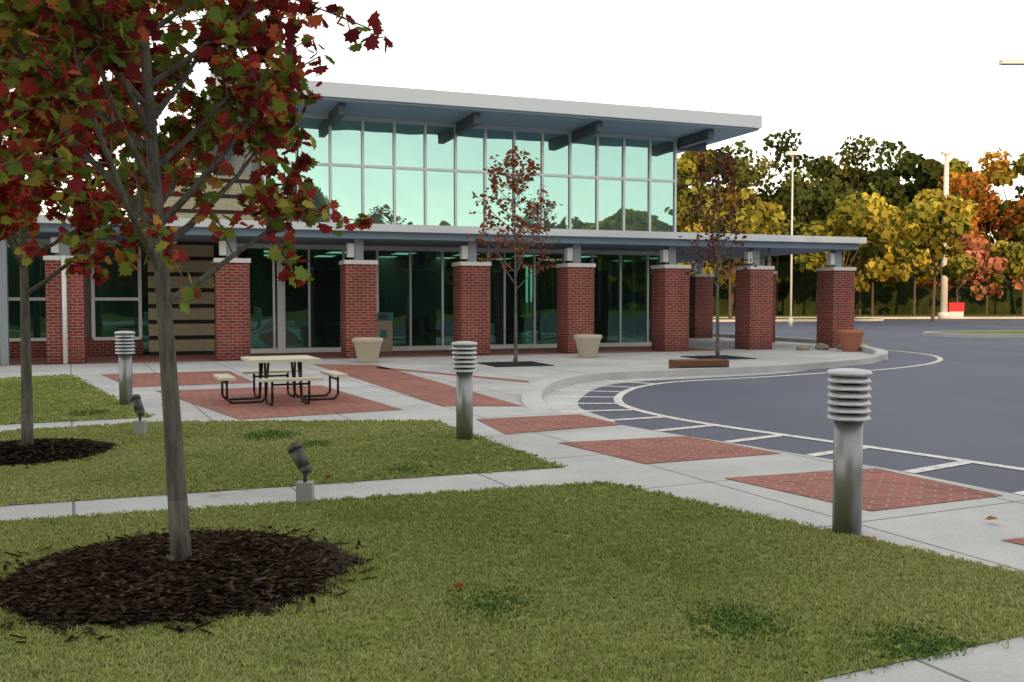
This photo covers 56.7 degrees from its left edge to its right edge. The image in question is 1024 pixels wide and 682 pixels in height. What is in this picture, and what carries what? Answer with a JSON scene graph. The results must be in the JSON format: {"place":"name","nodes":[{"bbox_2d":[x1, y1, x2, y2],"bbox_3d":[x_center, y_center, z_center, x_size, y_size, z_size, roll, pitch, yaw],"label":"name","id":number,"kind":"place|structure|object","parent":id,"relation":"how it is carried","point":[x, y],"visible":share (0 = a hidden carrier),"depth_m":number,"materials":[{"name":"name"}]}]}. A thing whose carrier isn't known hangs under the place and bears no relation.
{"place":"outdoors","nodes":[
{"label":"outdoors","id":0,"kind":"place"},
{"bbox_2d":[0,374,154,424],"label":"lawn","id":1,"kind":"structure","parent":0,"point":[78,386],"depth_m":12.96,"materials":[{"name":"green plant"}]},
{"bbox_2d":[114,331,135,404],"bbox_3d":[-5.212,0.367,12.783,0.268,1.008,0.268,0,2,0],"label":"bollard light","id":2,"kind":"object","parent":1,"relation":"on","point":[125,344],"visible":1,"depth_m":12.71,"materials":[{"name":"silver metal"}]},
{"bbox_2d":[0,418,567,506],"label":"lawn","id":3,"kind":"structure","parent":0,"point":[275,480],"depth_m":8.30,"materials":[{"name":"green plant"}]},
{"bbox_2d":[0,441,120,465],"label":"mulch ring","id":4,"kind":"object","parent":3,"relation":"on","point":[43,451],"visible":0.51,"depth_m":8.44,"materials":[{"name":"brown wood"}]},
{"bbox_2d":[0,437,127,467],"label":"mulch chips","id":5,"kind":"object","parent":4,"relation":"on","point":[48,444],"visible":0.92,"depth_m":8.56,"materials":[{"name":"brown wood"}]},
{"bbox_2d":[0,0,232,446],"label":"tree","id":6,"kind":"object","parent":3,"relation":"on","point":[21,209],"visible":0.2,"depth_m":8.63,"materials":[{"name":"red plant"}]},
{"bbox_2d":[129,394,146,434],"bbox_3d":[-3.956,0.776,10.021,0.218,0.428,0.135,2,3,33],"label":"spotlight","id":7,"kind":"object","parent":3,"relation":"on","point":[139,426],"visible":0.98,"depth_m":9.97,"materials":[{"name":"grey metal"}]},
{"bbox_2d":[451,341,477,440],"bbox_3d":[-0.480,0.505,9.582,0.268,1.008,0.268,0,2,0],"label":"bollard light","id":8,"kind":"object","parent":3,"relation":"on","point":[464,361],"visible":1,"depth_m":9.51,"materials":[{"name":"silver metal"}]},
{"bbox_2d":[15,97,858,262],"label":"roof soffit","id":9,"kind":"structure","parent":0,"point":[426,112],"depth_m":25.74,"materials":[{"name":"grey metal"}]},
{"bbox_2d":[0,337,1023,681],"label":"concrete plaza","id":10,"kind":"structure","parent":0,"point":[964,529],"depth_m":7.76,"materials":[{"name":"grey concrete"}]},
{"bbox_2d":[7,127,261,354],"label":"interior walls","id":11,"kind":"structure","parent":10,"relation":"on","point":[235,161],"depth_m":24.64,"materials":[{"name":"grey"}]},
{"bbox_2d":[34,73,866,243],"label":"roof fascia","id":12,"kind":"structure","parent":11,"relation":"on","point":[399,94],"depth_m":25.09,"materials":[{"name":"grey metal"}]},
{"bbox_2d":[328,103,713,151],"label":"roof beams","id":13,"kind":"structure","parent":12,"relation":"attached to","point":[694,142],"depth_m":27.03,"materials":[{"name":"grey metal"}]},
{"bbox_2d":[236,113,676,347],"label":"window frames","id":14,"kind":"structure","parent":11,"relation":"attached to","point":[455,170],"depth_m":27.18,"materials":[{"name":"silver metal"}]},
{"bbox_2d":[265,117,673,231],"bbox_3d":[1.110,-4.792,31.594,8.973,3.160,17.966,1,3,24],"label":"glass","id":15,"kind":"object","parent":14,"relation":"attached to","point":[346,181],"visible":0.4,"depth_m":27.16,"materials":[{"name":"teal glass"}]},
{"bbox_2d":[101,371,255,386],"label":"brick paving","id":16,"kind":"structure","parent":10,"relation":"on","point":[184,378],"depth_m":17.11,"materials":[{"name":"brick"}]},
{"bbox_2d":[148,174,263,355],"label":"tan tower","id":17,"kind":"structure","parent":10,"relation":"on","point":[194,331],"depth_m":24.47,"materials":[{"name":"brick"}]},
{"bbox_2d":[158,385,402,418],"bbox_3d":[-3.417,0.829,13.571,2.555,0.001,4.262,-1,3,-29],"label":"picnic pad","id":18,"kind":"object","parent":10,"relation":"on","point":[285,404],"visible":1,"depth_m":12.97,"materials":[{"name":"brick"}]},
{"bbox_2d":[213,355,347,405],"bbox_3d":[-3.272,0.536,13.395,1.738,0.604,1.738,-1,3,-24],"label":"picnic table","id":19,"kind":"object","parent":18,"relation":"on","point":[268,360],"visible":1,"depth_m":13.25,"materials":[{"name":"beige"}]},
{"bbox_2d":[7,243,664,351],"bbox_3d":[-9.390,-1.432,31.211,26.000,2.820,13.000,-1,3,-20],"label":"glass","id":20,"kind":"object","parent":10,"relation":"on","point":[111,317],"visible":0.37,"depth_m":26.58,"materials":[{"name":"teal glass"}]},
{"bbox_2d":[0,346,715,365],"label":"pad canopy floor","id":21,"kind":"structure","parent":10,"relation":"on","point":[191,358],"depth_m":24.67,"materials":[{"name":"concrete"}]},
{"bbox_2d":[377,312,392,351],"bbox_3d":[-3.618,-0.249,26.295,0.550,1.078,0.556,-1,3,-20],"label":"kiosk","id":22,"kind":"object","parent":21,"relation":"on","point":[384,327],"visible":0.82,"depth_m":26.08,"materials":[{"name":"beige"}]},
{"bbox_2d":[7,237,834,363],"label":"white trim","id":23,"kind":"structure","parent":21,"relation":"on","point":[568,256],"depth_m":25.31,"materials":[{"name":"white paint"}]},
{"bbox_2d":[352,337,382,362],"bbox_3d":[-3.273,0.212,21.523,0.704,0.567,0.704,0,2,0],"label":"planter pot","id":24,"kind":"object","parent":10,"relation":"on","point":[367,349],"visible":1,"depth_m":21.29,"materials":[{"name":"beige concrete"}]},
{"bbox_2d":[314,364,520,405],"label":"brick paving","id":25,"kind":"structure","parent":10,"relation":"on","point":[435,392],"depth_m":15.89,"materials":[{"name":"red brick"}]},
{"bbox_2d":[0,233,841,364],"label":"steel posts","id":26,"kind":"object","parent":10,"relation":"on","point":[64,250],"visible":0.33,"depth_m":22.38,"materials":[{"name":"grey metal"}]},
{"bbox_2d":[9,260,854,364],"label":"brick columns","id":27,"kind":"structure","parent":10,"relation":"on","point":[682,307],"depth_m":24.52,"materials":[{"name":"red brick"}]},
{"bbox_2d":[43,255,856,276],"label":"column caps","id":28,"kind":"object","parent":27,"relation":"on","point":[234,260],"depth_m":25.12,"materials":[{"name":"white concrete"}]},
{"bbox_2d":[379,367,528,381],"bbox_3d":[-1.293,0.629,18.210,0.252,0.001,4.960,-2,3,-42],"label":"thin pad","id":29,"kind":"object","parent":10,"relation":"on","point":[455,374],"visible":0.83,"depth_m":18.03,"materials":[{"name":"red brick"}]},
{"bbox_2d":[466,145,563,363],"bbox_3d":[0.015,-1.816,20.725,1.972,4.788,1.887,2,3,33],"label":"tree","id":30,"kind":"object","parent":10,"relation":"on","point":[512,185],"visible":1,"depth_m":20.70,"materials":[{"name":"red plant"}]},
{"bbox_2d":[477,361,553,366],"bbox_3d":[0.063,0.517,20.901,1.320,0.040,1.320,-1,3,-20],"label":"bed","id":31,"kind":"object","parent":10,"relation":"on","point":[511,364],"visible":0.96,"depth_m":20.64,"materials":[{"name":"brown soil"}]},
{"bbox_2d":[477,414,622,433],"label":"brick paving","id":32,"kind":"structure","parent":10,"relation":"on","point":[508,425],"depth_m":10.86,"materials":[{"name":"brick"}]},
{"bbox_2d":[574,334,601,357],"bbox_3d":[1.879,0.128,23.481,0.704,0.567,0.704,0,2,0],"label":"planter pot","id":33,"kind":"object","parent":10,"relation":"on","point":[587,345],"visible":0.98,"depth_m":23.25,"materials":[{"name":"beige"}]},
{"bbox_2d":[558,436,777,463],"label":"brick paving","id":34,"kind":"structure","parent":10,"relation":"on","point":[661,449],"depth_m":8.97,"materials":[{"name":"brick"}]},
{"bbox_2d":[669,359,728,368],"bbox_3d":[3.604,0.499,18.297,1.040,0.270,0.485,-1,3,-12],"label":"bench","id":35,"kind":"object","parent":10,"relation":"on","point":[696,363],"visible":0.61,"depth_m":18.10,"materials":[{"name":"brown wood"}]},
{"bbox_2d":[521,347,887,408],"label":"curb","id":36,"kind":"structure","parent":10,"relation":"on","point":[533,394],"depth_m":17.60,"materials":[{"name":"concrete"}]},
{"bbox_2d":[680,355,755,359],"bbox_3d":[5.056,0.413,23.300,1.320,0.040,1.320,-1,3,-20],"label":"bed","id":37,"kind":"object","parent":10,"relation":"on","point":[726,357],"visible":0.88,"depth_m":23.13,"materials":[{"name":"brown soil"}]},
{"bbox_2d":[679,149,771,357],"bbox_3d":[4.974,-2.109,23.223,2.057,5.159,2.004,-1,3,-31],"label":"tree","id":38,"kind":"object","parent":10,"relation":"on","point":[726,166],"visible":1,"depth_m":23.09,"materials":[{"name":"red plant"}]},
{"bbox_2d":[713,333,869,350],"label":"side curb","id":39,"kind":"structure","parent":10,"relation":"on","point":[801,340],"depth_m":32.45,"materials":[{"name":"concrete"}]},
{"bbox_2d":[796,342,871,350],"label":"landscape rocks","id":40,"kind":"object","parent":10,"relation":"on","point":[820,346],"visible":0.6,"depth_m":27.04,"materials":[{"name":"stone"}]},
{"bbox_2d":[826,368,872,535],"bbox_3d":[2.039,0.669,5.756,0.268,1.008,0.268,0,2,0],"label":"bollard light","id":41,"kind":"object","parent":10,"relation":"on","point":[848,402],"visible":1,"depth_m":5.68,"materials":[{"name":"silver metal"}]},
{"bbox_2d":[837,330,864,351],"bbox_3d":[9.396,-0.007,26.308,0.737,0.594,0.737,0,2,0],"label":"planter pot","id":42,"kind":"object","parent":10,"relation":"on","point":[850,340],"visible":0.99,"depth_m":26.07,"materials":[{"name":"brown ceramic"}]},
{"bbox_2d":[726,468,1000,510],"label":"brick paving","id":43,"kind":"structure","parent":10,"relation":"on","point":[883,489],"depth_m":7.11,"materials":[{"name":"brick"}]},
{"bbox_2d":[1003,537,1023,544],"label":"brick paving","id":44,"kind":"structure","parent":10,"relation":"on","point":[1018,540],"depth_m":5.57,"materials":[{"name":"brick"}]},
{"bbox_2d":[0,480,1023,681],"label":"lawn","id":45,"kind":"structure","parent":0,"point":[461,656],"depth_m":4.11,"materials":[{"name":"green plant"}]},
{"bbox_2d":[0,541,370,633],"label":"chips","id":46,"kind":"object","parent":45,"relation":"on","point":[344,559],"visible":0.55,"depth_m":4.42,"materials":[{"name":"brown wood"}]},
{"bbox_2d":[0,525,378,642],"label":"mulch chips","id":47,"kind":"object","parent":45,"relation":"on","point":[213,551],"visible":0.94,"depth_m":4.60,"materials":[{"name":"brown wood"}]},
{"bbox_2d":[0,0,393,561],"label":"maple tree","id":48,"kind":"object","parent":45,"relation":"on","point":[99,37],"visible":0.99,"depth_m":4.77,"materials":[{"name":"red plant"}]},
{"bbox_2d":[287,441,313,502],"bbox_3d":[-1.484,0.921,6.649,0.216,0.428,0.128,1,3,25],"label":"spotlight","id":49,"kind":"object","parent":45,"relation":"on","point":[304,487],"visible":0.98,"depth_m":6.60,"materials":[{"name":"grey metal"}]},
{"bbox_2d":[209,436,999,587],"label":"fallen leaves","id":50,"kind":"object","parent":45,"relation":"on","point":[864,537],"visible":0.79,"depth_m":5.96,"materials":[{"name":"brown plant"}]},
{"bbox_2d":[3,0,1023,244],"label":"sky","id":51,"kind":"structure","parent":0,"point":[927,76],"materials":[{"name":"white"}]},
{"bbox_2d":[550,319,1023,495],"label":"asphalt road","id":52,"kind":"structure","parent":0,"point":[963,398],"depth_m":13.03,"materials":[{"name":"grey asphalt"}]},
{"bbox_2d":[542,370,804,422],"bbox_3d":[2.445,0.741,15.734,2.683,0.008,9.724,1,3,30],"label":"gutter apron","id":53,"kind":"object","parent":52,"relation":"on","point":[561,391],"visible":0.91,"depth_m":14.69,"materials":[{"name":"concrete"}]},
{"bbox_2d":[544,380,1023,494],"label":"crosswalk markings","id":54,"kind":"object","parent":52,"relation":"on","point":[934,467],"visible":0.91,"depth_m":10.29,"materials":[{"name":"paint"}]},
{"bbox_2d":[785,151,800,326],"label":"light pole","id":55,"kind":"object","parent":52,"relation":"on","point":[792,153],"visible":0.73,"depth_m":49.75,"materials":[{"name":"white metal"}]},
{"bbox_2d":[713,317,883,321],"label":"curb","id":56,"kind":"structure","parent":52,"relation":"on","point":[794,320],"depth_m":63.17,"materials":[{"name":"concrete"}]},
{"bbox_2d":[713,318,879,319],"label":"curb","id":57,"kind":"structure","parent":56,"relation":"on","point":[794,318],"depth_m":66.49,"materials":[{"name":"beige concrete"}]},
{"bbox_2d":[614,350,1023,470],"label":"edge line paint","id":58,"kind":"object","parent":52,"relation":"on","point":[618,398],"visible":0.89,"depth_m":10.87,"materials":[{"name":"white paint"}]},
{"bbox_2d":[922,330,1023,337],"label":"curb","id":59,"kind":"structure","parent":52,"relation":"on","point":[962,335],"depth_m":36.04,"materials":[{"name":"concrete"}]},
{"bbox_2d":[932,331,1023,333],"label":"median grass","id":60,"kind":"structure","parent":59,"relation":"on","point":[994,332],"depth_m":37.64,"materials":[{"name":"green plant"}]},
{"bbox_2d":[999,59,1023,65],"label":"light pole","id":61,"kind":"object","parent":52,"relation":"on","point":[1011,61],"visible":1,"depth_m":29.54,"materials":[{"name":"white metal"}]},
{"bbox_2d":[713,314,1020,316],"bbox_3d":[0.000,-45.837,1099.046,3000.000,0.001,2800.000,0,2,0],"label":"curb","id":62,"kind":"structure","parent":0,"point":[1017,315],"depth_m":82.83,"materials":[{"name":"beige concrete"}]},
{"bbox_2d":[676,129,1023,321],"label":"trees","id":63,"kind":"object","parent":62,"relation":"on","point":[890,249],"visible":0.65,"depth_m":74.53,"materials":[{"name":"green plant"}]},
{"bbox_2d":[677,149,1023,296],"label":"tree line","id":64,"kind":"object","parent":62,"relation":"on","point":[925,174],"visible":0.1,"depth_m":93.31,"materials":[{"name":"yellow plant"}]},
{"bbox_2d":[706,235,1021,314],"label":"understory","id":65,"kind":"object","parent":62,"relation":"on","point":[896,299],"visible":0.11,"depth_m":92.58,"materials":[{"name":"green plant"}]},
{"bbox_2d":[713,317,1023,318],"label":"curb","id":66,"kind":"structure","parent":62,"relation":"on","point":[927,317],"depth_m":72.52,"materials":[{"name":"concrete"}]},
{"bbox_2d":[937,151,952,318],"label":"tall light pole","id":67,"kind":"object","parent":62,"relation":"on","point":[943,313],"visible":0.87,"depth_m":72.13,"materials":[{"name":"white metal"}]},
{"bbox_2d":[948,302,964,316],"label":"sign","id":68,"kind":"object","parent":62,"relation":"on","point":[955,309],"visible":0.68,"depth_m":73.14,"materials":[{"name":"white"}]}
]}

